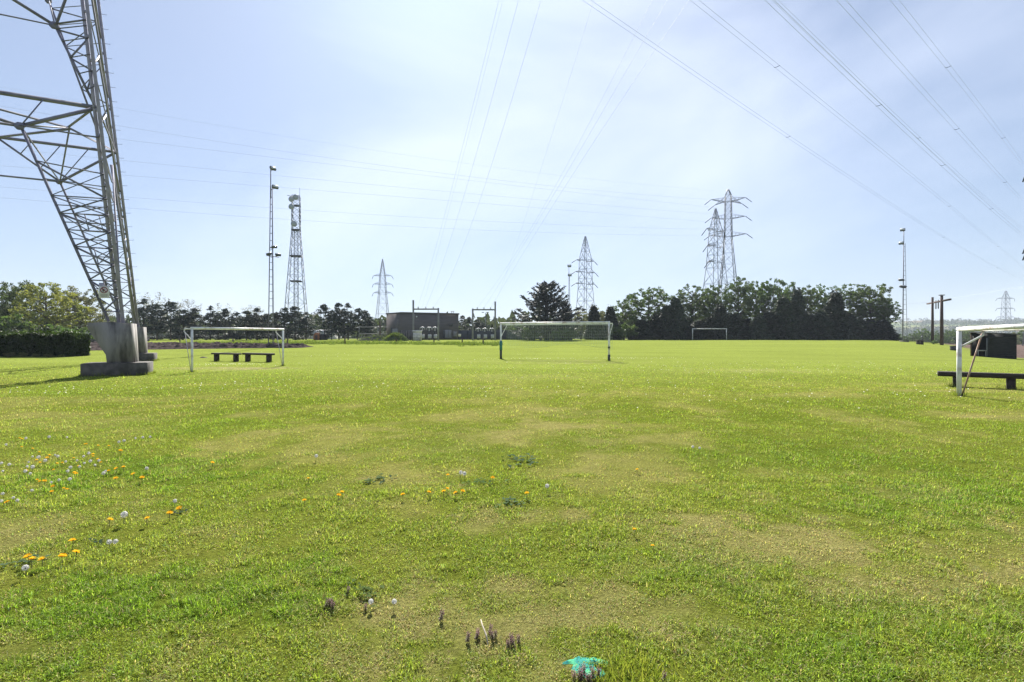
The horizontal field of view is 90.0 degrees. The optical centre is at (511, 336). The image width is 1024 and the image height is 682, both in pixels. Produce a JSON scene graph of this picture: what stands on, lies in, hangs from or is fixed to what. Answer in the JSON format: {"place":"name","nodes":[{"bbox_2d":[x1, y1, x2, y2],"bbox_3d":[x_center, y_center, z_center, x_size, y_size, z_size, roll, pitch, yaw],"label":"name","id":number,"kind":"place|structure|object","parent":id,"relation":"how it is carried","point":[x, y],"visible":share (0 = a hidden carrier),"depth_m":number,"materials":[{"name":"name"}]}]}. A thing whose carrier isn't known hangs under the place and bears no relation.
{"place":"outdoors","nodes":[
{"label":"outdoors","id":0,"kind":"place"},
{"bbox_2d":[180,339,503,345],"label":"tall grass","id":1,"kind":"structure","parent":0,"point":[401,342],"depth_m":71.06,"materials":[{"name":"green plant"}]},
{"bbox_2d":[0,320,1023,681],"bbox_3d":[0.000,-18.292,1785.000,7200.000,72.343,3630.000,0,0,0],"label":"ground","id":2,"kind":"structure","parent":0,"point":[650,354],"depth_m":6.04,"materials":[{"name":"green plant"}]},
{"bbox_2d":[0,314,30,333],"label":"shrub","id":3,"kind":"object","parent":2,"relation":"on","point":[8,323],"visible":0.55,"depth_m":61.81,"materials":[{"name":"green plant"}]},
{"bbox_2d":[0,279,56,330],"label":"broadleaf tree","id":4,"kind":"object","parent":2,"relation":"on","point":[11,294],"visible":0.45,"depth_m":74.10,"materials":[{"name":"green plant"}]},
{"bbox_2d":[0,328,90,356],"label":"hedge","id":5,"kind":"object","parent":2,"relation":"on","point":[67,343],"visible":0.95,"depth_m":39.45,"materials":[{"name":"green plant"}]},
{"bbox_2d":[7,282,92,328],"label":"broadleaf tree","id":6,"kind":"object","parent":2,"relation":"on","point":[59,314],"visible":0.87,"depth_m":69.30,"materials":[{"name":"green plant"}]},
{"bbox_2d":[48,285,111,332],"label":"broadleaf tree","id":7,"kind":"object","parent":2,"relation":"on","point":[87,301],"visible":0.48,"depth_m":87.69,"materials":[{"name":"green plant"}]},
{"bbox_2d":[80,322,152,376],"bbox_3d":[-16.475,0.654,21.447,2.200,2.499,1.360,0,0,-26],"label":"concrete footing","id":8,"kind":"object","parent":2,"relation":"on","point":[117,342],"visible":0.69,"depth_m":20.97,"materials":[{"name":"grey concrete"}]},
{"bbox_2d":[0,0,139,326],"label":"lattice pylon","id":9,"kind":"object","parent":8,"relation":"on","point":[107,196],"visible":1,"depth_m":21.82,"materials":[{"name":"metal"}]},
{"bbox_2d":[99,283,108,297],"bbox_3d":[-16.957,-1.913,21.287,0.360,0.630,0.076,0,0,-26],"label":"warning sign","id":10,"kind":"object","parent":9,"relation":"attached to","point":[103,291],"visible":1,"depth_m":21.26,"materials":[{"name":"white metal"}]},
{"bbox_2d":[584,0,1021,279],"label":"power line","id":11,"kind":"object","parent":9,"relation":"attached to","point":[749,112],"visible":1,"depth_m":52.93,"materials":[{"name":"metal"}]},
{"bbox_2d":[125,298,166,333],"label":"pine tree","id":12,"kind":"object","parent":2,"relation":"on","point":[143,310],"visible":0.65,"depth_m":97.55,"materials":[{"name":"green plant"}]},
{"bbox_2d":[137,327,156,360],"bbox_3d":[-24.263,0.617,32.947,2.200,2.548,1.360,0,0,-26],"label":"concrete footing","id":13,"kind":"object","parent":2,"relation":"on","point":[144,354],"visible":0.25,"depth_m":32.69,"materials":[{"name":"grey concrete"}]},
{"bbox_2d":[143,303,170,339],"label":"pine tree","id":14,"kind":"object","parent":2,"relation":"on","point":[159,308],"visible":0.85,"depth_m":98.26,"materials":[{"name":"green plant"}]},
{"bbox_2d":[151,301,185,339],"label":"pine tree","id":15,"kind":"object","parent":2,"relation":"on","point":[168,306],"visible":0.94,"depth_m":99.54,"materials":[{"name":"green plant"}]},
{"bbox_2d":[165,309,199,339],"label":"pine tree","id":16,"kind":"object","parent":2,"relation":"on","point":[177,321],"visible":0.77,"depth_m":100.28,"materials":[{"name":"green plant"}]},
{"bbox_2d":[179,308,209,339],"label":"pine tree","id":17,"kind":"object","parent":2,"relation":"on","point":[195,316],"visible":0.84,"depth_m":101.46,"materials":[{"name":"green plant"}]},
{"bbox_2d":[90,341,313,349],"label":"ploughed soil","id":18,"kind":"structure","parent":2,"relation":"on","point":[94,345],"depth_m":57.76,"materials":[{"name":"brown soil"}]},
{"bbox_2d":[196,305,223,339],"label":"pine tree","id":19,"kind":"object","parent":2,"relation":"on","point":[210,315],"visible":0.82,"depth_m":102.55,"materials":[{"name":"green plant"}]},
{"bbox_2d":[215,308,232,339],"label":"pine tree","id":20,"kind":"object","parent":2,"relation":"on","point":[225,312],"visible":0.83,"depth_m":104.58,"materials":[{"name":"green plant"}]},
{"bbox_2d":[211,353,241,361],"bbox_3d":[-18.252,1.403,32.700,2.443,0.700,0.340,0,0,24],"label":"bench","id":21,"kind":"object","parent":2,"relation":"on","point":[235,357],"visible":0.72,"depth_m":32.37,"materials":[{"name":"brown wood"}]},
{"bbox_2d":[184,327,283,371],"bbox_3d":[-13.569,0.632,25.388,0.570,2.136,5.272,0,0,22],"label":"football goal","id":22,"kind":"object","parent":2,"relation":"on","point":[220,328],"visible":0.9,"depth_m":24.52,"materials":[{"name":"white paint"}]},
{"bbox_2d":[223,312,244,338],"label":"pine tree","id":23,"kind":"object","parent":2,"relation":"on","point":[232,318],"visible":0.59,"depth_m":105.44,"materials":[{"name":"green plant"}]},
{"bbox_2d":[230,311,262,339],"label":"pine tree","id":24,"kind":"object","parent":2,"relation":"on","point":[244,324],"visible":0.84,"depth_m":97.40,"materials":[{"name":"green plant"}]},
{"bbox_2d":[243,308,271,339],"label":"pine tree","id":25,"kind":"object","parent":2,"relation":"on","point":[259,317],"visible":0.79,"depth_m":98.37,"materials":[{"name":"green plant"}]},
{"bbox_2d":[242,353,274,361],"bbox_3d":[-15.903,1.393,32.100,2.488,0.710,0.340,0,0,24],"label":"bench","id":26,"kind":"object","parent":2,"relation":"on","point":[248,357],"visible":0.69,"depth_m":31.86,"materials":[{"name":"brown wood"}]},
{"bbox_2d":[258,313,280,332],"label":"pine tree","id":27,"kind":"object","parent":2,"relation":"on","point":[265,315],"visible":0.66,"depth_m":99.23,"materials":[{"name":"green plant"}]},
{"bbox_2d":[266,166,280,343],"bbox_3d":[-27.900,-9.269,60.000,1.781,21.291,1.000,0,0,0],"label":"floodlight mast","id":28,"kind":"object","parent":2,"relation":"on","point":[273,168],"visible":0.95,"depth_m":59.90,"materials":[{"name":"metal"}]},
{"bbox_2d":[271,307,296,339],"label":"pine tree","id":29,"kind":"object","parent":2,"relation":"on","point":[285,309],"visible":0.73,"depth_m":101.41,"materials":[{"name":"green plant"}]},
{"bbox_2d":[280,306,309,339],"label":"pine tree","id":30,"kind":"object","parent":2,"relation":"on","point":[295,316],"visible":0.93,"depth_m":102.32,"materials":[{"name":"green plant"}]},
{"bbox_2d":[283,194,309,338],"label":"telecom mast","id":31,"kind":"object","parent":2,"relation":"on","point":[291,199],"visible":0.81,"depth_m":144.45,"materials":[{"name":"grey metal"}]},
{"bbox_2d":[293,311,315,339],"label":"pine tree","id":32,"kind":"object","parent":2,"relation":"on","point":[310,331],"visible":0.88,"depth_m":103.52,"materials":[{"name":"green plant"}]},
{"bbox_2d":[311,304,336,333],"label":"pine tree","id":33,"kind":"object","parent":2,"relation":"on","point":[323,324],"visible":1,"depth_m":102.56,"materials":[{"name":"green plant"}]},
{"bbox_2d":[320,309,341,339],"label":"pine tree","id":34,"kind":"object","parent":2,"relation":"on","point":[335,322],"visible":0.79,"depth_m":103.58,"materials":[{"name":"green plant"}]},
{"bbox_2d":[327,302,351,339],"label":"pine tree","id":35,"kind":"object","parent":2,"relation":"on","point":[339,313],"visible":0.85,"depth_m":104.55,"materials":[{"name":"green plant"}]},
{"bbox_2d":[333,302,358,339],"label":"pine tree","id":36,"kind":"object","parent":2,"relation":"on","point":[348,316],"visible":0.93,"depth_m":105.50,"materials":[{"name":"green plant"}]},
{"bbox_2d":[346,308,367,339],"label":"pine tree","id":37,"kind":"object","parent":2,"relation":"on","point":[359,315],"visible":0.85,"depth_m":106.76,"materials":[{"name":"green plant"}]},
{"bbox_2d":[351,310,377,335],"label":"pine tree","id":38,"kind":"object","parent":2,"relation":"on","point":[367,315],"visible":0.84,"depth_m":107.60,"materials":[{"name":"green plant"}]},
{"bbox_2d":[347,579,383,606],"bbox_3d":[-0.880,1.589,3.180,0.181,0.072,0.391,0,0,-42],"label":"weed rosette","id":39,"kind":"object","parent":2,"relation":"on","point":[365,588],"visible":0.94,"depth_m":3.19,"materials":[{"name":"green plant"}]},
{"bbox_2d":[372,259,393,318],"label":"lattice pylon","id":40,"kind":"object","parent":2,"relation":"on","point":[384,276],"visible":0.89,"depth_m":299.59,"materials":[{"name":"grey metal"}]},
{"bbox_2d":[386,311,458,339],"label":"windowless building","id":41,"kind":"structure","parent":2,"relation":"on","point":[396,322],"depth_m":106.99,"materials":[{"name":"grey concrete"}]},
{"bbox_2d":[412,300,438,339],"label":"steel gantry","id":42,"kind":"object","parent":2,"relation":"on","point":[425,308],"visible":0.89,"depth_m":96.85,"materials":[{"name":"metal"}]},
{"bbox_2d":[472,301,495,339],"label":"steel gantry","id":43,"kind":"object","parent":2,"relation":"on","point":[494,309],"visible":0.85,"depth_m":95.85,"materials":[{"name":"metal"}]},
{"bbox_2d":[458,330,525,339],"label":"panel fence","id":44,"kind":"object","parent":2,"relation":"on","point":[466,334],"visible":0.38,"depth_m":106.23,"materials":[{"name":"grey metal"}]},
{"bbox_2d":[4,310,1023,343],"bbox_3d":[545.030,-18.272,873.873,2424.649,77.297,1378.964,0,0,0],"label":"distant woods","id":45,"kind":"object","parent":2,"relation":"on","point":[898,330],"visible":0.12,"depth_m":218.11,"materials":[{"name":"green plant"}]},
{"bbox_2d":[520,325,541,339],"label":"shrub","id":46,"kind":"object","parent":2,"relation":"on","point":[537,334],"visible":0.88,"depth_m":93.31,"materials":[{"name":"green plant"}]},
{"bbox_2d":[510,280,585,339],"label":"cedar tree","id":47,"kind":"object","parent":2,"relation":"on","point":[546,306],"visible":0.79,"depth_m":96.69,"materials":[{"name":"green plant"}]},
{"bbox_2d":[76,357,1023,396],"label":"edge grass","id":48,"kind":"structure","parent":2,"relation":"on","point":[949,385],"depth_m":20.54,"materials":[{"name":"green plant"}]},
{"bbox_2d":[499,321,612,360],"bbox_3d":[2.942,0.353,35.169,7.936,2.684,1.207,0,0,24],"label":"football goal","id":49,"kind":"object","parent":2,"relation":"on","point":[608,323],"visible":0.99,"depth_m":35.09,"materials":[{"name":"white paint"}]},
{"bbox_2d":[552,300,582,339],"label":"cedar tree","id":50,"kind":"object","parent":2,"relation":"on","point":[565,311],"visible":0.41,"depth_m":100.25,"materials":[{"name":"green plant"}]},
{"bbox_2d":[573,311,588,338],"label":"broadleaf tree","id":51,"kind":"object","parent":2,"relation":"on","point":[582,320],"visible":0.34,"depth_m":117.06,"materials":[{"name":"green plant"}]},
{"bbox_2d":[571,236,598,315],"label":"lattice pylon","id":52,"kind":"object","parent":2,"relation":"on","point":[585,269],"visible":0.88,"depth_m":224.61,"materials":[{"name":"grey metal"}]},
{"bbox_2d":[562,656,607,677],"bbox_3d":[0.355,1.601,2.459,0.228,0.039,0.172,0,0,0],"label":"plastic sheet","id":53,"kind":"object","parent":2,"relation":"on","point":[575,660],"visible":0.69,"depth_m":2.50,"materials":[{"name":"teal plastic"}]},
{"bbox_2d":[584,304,600,339],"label":"pointed conifer","id":54,"kind":"object","parent":2,"relation":"on","point":[594,315],"visible":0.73,"depth_m":103.08,"materials":[{"name":"green plant"}]},
{"bbox_2d":[598,305,621,339],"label":"pointed conifer","id":55,"kind":"object","parent":2,"relation":"on","point":[610,315],"visible":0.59,"depth_m":101.27,"materials":[{"name":"green plant"}]},
{"bbox_2d":[607,322,638,339],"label":"shrub","id":56,"kind":"object","parent":2,"relation":"on","point":[624,332],"visible":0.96,"depth_m":98.91,"materials":[{"name":"green plant"}]},
{"bbox_2d":[611,300,639,339],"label":"broadleaf tree","id":57,"kind":"object","parent":2,"relation":"on","point":[629,314],"visible":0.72,"depth_m":104.88,"materials":[{"name":"green plant"}]},
{"bbox_2d":[600,639,667,681],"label":"grass tuft","id":58,"kind":"object","parent":2,"relation":"on","point":[623,665],"visible":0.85,"depth_m":2.42,"materials":[{"name":"green plant"}]},
{"bbox_2d":[627,318,657,339],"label":"dark conifer","id":59,"kind":"object","parent":2,"relation":"on","point":[645,330],"visible":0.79,"depth_m":100.61,"materials":[{"name":"green plant"}]},
{"bbox_2d":[623,286,674,323],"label":"broadleaf tree","id":60,"kind":"object","parent":2,"relation":"on","point":[650,300],"visible":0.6,"depth_m":106.58,"materials":[{"name":"green plant"}]},
{"bbox_2d":[648,314,669,339],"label":"dark conifer","id":61,"kind":"object","parent":2,"relation":"on","point":[655,324],"visible":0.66,"depth_m":101.88,"materials":[{"name":"green plant"}]},
{"bbox_2d":[634,650,691,681],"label":"grass tuft","id":62,"kind":"object","parent":2,"relation":"on","point":[660,665],"visible":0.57,"depth_m":2.44,"materials":[{"name":"green plant"}]},
{"bbox_2d":[658,303,680,339],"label":"dark conifer","id":63,"kind":"object","parent":2,"relation":"on","point":[667,317],"visible":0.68,"depth_m":102.62,"materials":[{"name":"green plant"}]},
{"bbox_2d":[668,295,690,339],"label":"dark conifer","id":64,"kind":"object","parent":2,"relation":"on","point":[681,320],"visible":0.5,"depth_m":103.33,"materials":[{"name":"green plant"}]},
{"bbox_2d":[675,284,710,320],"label":"broadleaf tree","id":65,"kind":"object","parent":2,"relation":"on","point":[693,307],"visible":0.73,"depth_m":110.80,"materials":[{"name":"green plant"}]},
{"bbox_2d":[684,320,718,339],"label":"dark conifer","id":66,"kind":"object","parent":2,"relation":"on","point":[698,334],"visible":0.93,"depth_m":100.78,"materials":[{"name":"green plant"}]},
{"bbox_2d":[694,288,718,320],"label":"broadleaf tree","id":67,"kind":"object","parent":2,"relation":"on","point":[700,309],"visible":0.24,"depth_m":114.01,"materials":[{"name":"green plant"}]},
{"bbox_2d":[701,208,727,318],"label":"lattice pylon","id":68,"kind":"object","parent":2,"relation":"on","point":[714,235],"visible":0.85,"depth_m":189.57,"materials":[{"name":"grey metal"}]},
{"bbox_2d":[703,315,725,339],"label":"dark conifer","id":69,"kind":"object","parent":2,"relation":"on","point":[712,322],"visible":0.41,"depth_m":101.84,"materials":[{"name":"green plant"}]},
{"bbox_2d":[701,285,732,318],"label":"broadleaf tree","id":70,"kind":"object","parent":2,"relation":"on","point":[712,296],"visible":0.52,"depth_m":110.31,"materials":[{"name":"green plant"}]},
{"bbox_2d":[711,302,739,339],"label":"dark conifer","id":71,"kind":"object","parent":2,"relation":"on","point":[721,315],"visible":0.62,"depth_m":102.61,"materials":[{"name":"green plant"}]},
{"bbox_2d":[704,189,751,311],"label":"lattice pylon","id":72,"kind":"object","parent":2,"relation":"on","point":[725,221],"visible":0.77,"depth_m":204.28,"materials":[{"name":"grey metal"}]},
{"bbox_2d":[725,312,748,339],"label":"dark conifer","id":73,"kind":"object","parent":2,"relation":"on","point":[736,320],"visible":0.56,"depth_m":103.20,"materials":[{"name":"green plant"}]},
{"bbox_2d":[722,276,754,318],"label":"broadleaf tree","id":74,"kind":"object","parent":2,"relation":"on","point":[743,294],"visible":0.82,"depth_m":111.04,"materials":[{"name":"green plant"}]},
{"bbox_2d":[740,280,772,319],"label":"broadleaf tree","id":75,"kind":"object","parent":2,"relation":"on","point":[754,295],"visible":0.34,"depth_m":114.00,"materials":[{"name":"green plant"}]},
{"bbox_2d":[743,314,775,339],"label":"dark conifer","id":76,"kind":"object","parent":2,"relation":"on","point":[757,327],"visible":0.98,"depth_m":100.80,"materials":[{"name":"green plant"}]},
{"bbox_2d":[754,278,791,315],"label":"broadleaf tree","id":77,"kind":"object","parent":2,"relation":"on","point":[772,289],"visible":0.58,"depth_m":110.20,"materials":[{"name":"green plant"}]},
{"bbox_2d":[756,310,791,339],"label":"dark conifer","id":78,"kind":"object","parent":2,"relation":"on","point":[774,326],"visible":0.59,"depth_m":101.38,"materials":[{"name":"green plant"}]},
{"bbox_2d":[771,294,800,339],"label":"dark conifer","id":79,"kind":"object","parent":2,"relation":"on","point":[783,309],"visible":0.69,"depth_m":102.36,"materials":[{"name":"green plant"}]},
{"bbox_2d":[772,282,811,305],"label":"broadleaf tree","id":80,"kind":"object","parent":2,"relation":"on","point":[787,289],"visible":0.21,"depth_m":113.24,"materials":[{"name":"green plant"}]},
{"bbox_2d":[790,286,810,339],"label":"dark conifer","id":81,"kind":"object","parent":2,"relation":"on","point":[798,305],"visible":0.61,"depth_m":103.69,"materials":[{"name":"green plant"}]},
{"bbox_2d":[802,284,826,314],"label":"broadleaf tree","id":82,"kind":"object","parent":2,"relation":"on","point":[811,292],"visible":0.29,"depth_m":110.63,"materials":[{"name":"green plant"}]},
{"bbox_2d":[801,309,837,339],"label":"dark conifer","id":83,"kind":"object","parent":2,"relation":"on","point":[821,326],"visible":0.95,"depth_m":100.67,"materials":[{"name":"green plant"}]},
{"bbox_2d":[808,283,843,311],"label":"broadleaf tree","id":84,"kind":"object","parent":2,"relation":"on","point":[824,295],"visible":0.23,"depth_m":113.92,"materials":[{"name":"green plant"}]},
{"bbox_2d":[822,289,858,339],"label":"dark conifer","id":85,"kind":"object","parent":2,"relation":"on","point":[834,308],"visible":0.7,"depth_m":101.57,"materials":[{"name":"green plant"}]},
{"bbox_2d":[838,311,866,339],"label":"dark conifer","id":86,"kind":"object","parent":2,"relation":"on","point":[857,329],"visible":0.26,"depth_m":102.11,"materials":[{"name":"green plant"}]},
{"bbox_2d":[836,284,874,318],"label":"broadleaf tree","id":87,"kind":"object","parent":2,"relation":"on","point":[850,297],"visible":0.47,"depth_m":107.89,"materials":[{"name":"green plant"}]},
{"bbox_2d":[857,316,873,339],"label":"dark conifer","id":88,"kind":"object","parent":2,"relation":"on","point":[862,322],"visible":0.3,"depth_m":103.34,"materials":[{"name":"green plant"}]},
{"bbox_2d":[846,283,896,325],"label":"broadleaf tree","id":89,"kind":"object","parent":2,"relation":"on","point":[875,296],"visible":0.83,"depth_m":104.60,"materials":[{"name":"green plant"}]},
{"bbox_2d":[866,320,903,340],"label":"dark conifer","id":90,"kind":"object","parent":2,"relation":"on","point":[883,330],"visible":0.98,"depth_m":100.85,"materials":[{"name":"green plant"}]},
{"bbox_2d":[871,299,901,326],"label":"broadleaf tree","id":91,"kind":"object","parent":2,"relation":"on","point":[896,308],"visible":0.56,"depth_m":103.72,"materials":[{"name":"green plant"}]},
{"bbox_2d":[898,228,908,341],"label":"floodlight mast","id":92,"kind":"object","parent":2,"relation":"on","point":[903,286],"visible":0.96,"depth_m":89.88,"materials":[{"name":"metal"}]},
{"bbox_2d":[913,328,935,341],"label":"valley tree","id":93,"kind":"object","parent":2,"relation":"on","point":[925,337],"visible":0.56,"depth_m":189.18,"materials":[{"name":"green plant"}]},
{"bbox_2d":[926,295,951,344],"bbox_3d":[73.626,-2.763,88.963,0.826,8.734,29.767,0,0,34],"label":"power pole","id":94,"kind":"object","parent":2,"relation":"on","point":[941,301],"visible":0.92,"depth_m":83.00,"materials":[{"name":"metal"}]},
{"bbox_2d":[948,326,972,344],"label":"valley tree","id":95,"kind":"object","parent":2,"relation":"on","point":[966,333],"visible":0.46,"depth_m":174.65,"materials":[{"name":"green plant"}]},
{"bbox_2d":[920,610,1002,653],"bbox_3d":[2.393,1.581,2.730,0.332,0.087,0.323,0,0,-38],"label":"grass tuft","id":96,"kind":"object","parent":2,"relation":"on","point":[957,628],"visible":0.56,"depth_m":2.73,"materials":[{"name":"green plant"}]},
{"bbox_2d":[937,371,1023,388],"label":"bench","id":97,"kind":"object","parent":2,"relation":"on","point":[1010,378],"visible":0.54,"depth_m":15.69,"materials":[{"name":"brown wood"}]},
{"bbox_2d":[956,324,1023,395],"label":"football goal","id":98,"kind":"object","parent":2,"relation":"on","point":[982,329],"visible":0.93,"depth_m":13.68,"materials":[{"name":"white paint"}]},
{"bbox_2d":[969,332,1019,358],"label":"dugout shed","id":99,"kind":"structure","parent":2,"relation":"on","point":[998,345],"depth_m":45.92,"materials":[{"name":"grey wood"}]},
{"bbox_2d":[995,291,1014,332],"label":"lattice pylon","id":100,"kind":"object","parent":2,"relation":"on","point":[1005,303],"visible":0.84,"depth_m":520.08,"materials":[{"name":"grey metal"}]},
{"bbox_2d":[1022,178,1023,345],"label":"lattice pylon","id":101,"kind":"object","parent":2,"relation":"on","point":[1023,260],"visible":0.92,"depth_m":100.29,"materials":[{"name":"grey metal"}]},
{"bbox_2d":[690,0,1022,266],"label":"power line","id":102,"kind":"object","parent":101,"relation":"attached to","point":[822,105],"visible":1,"depth_m":52.81,"materials":[{"name":"metal"}]},
{"bbox_2d":[765,0,1019,233],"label":"power line","id":103,"kind":"object","parent":101,"relation":"attached to","point":[877,100],"visible":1,"depth_m":48.64,"materials":[{"name":"metal"}]},
{"bbox_2d":[838,0,1018,194],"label":"power line","id":104,"kind":"object","parent":101,"relation":"attached to","point":[918,82],"visible":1,"depth_m":49.06,"materials":[{"name":"metal"}]},
{"bbox_2d":[0,0,1023,326],"label":"sky","id":105,"kind":"structure","parent":0,"point":[401,78],"materials":[{"name":"blue"}]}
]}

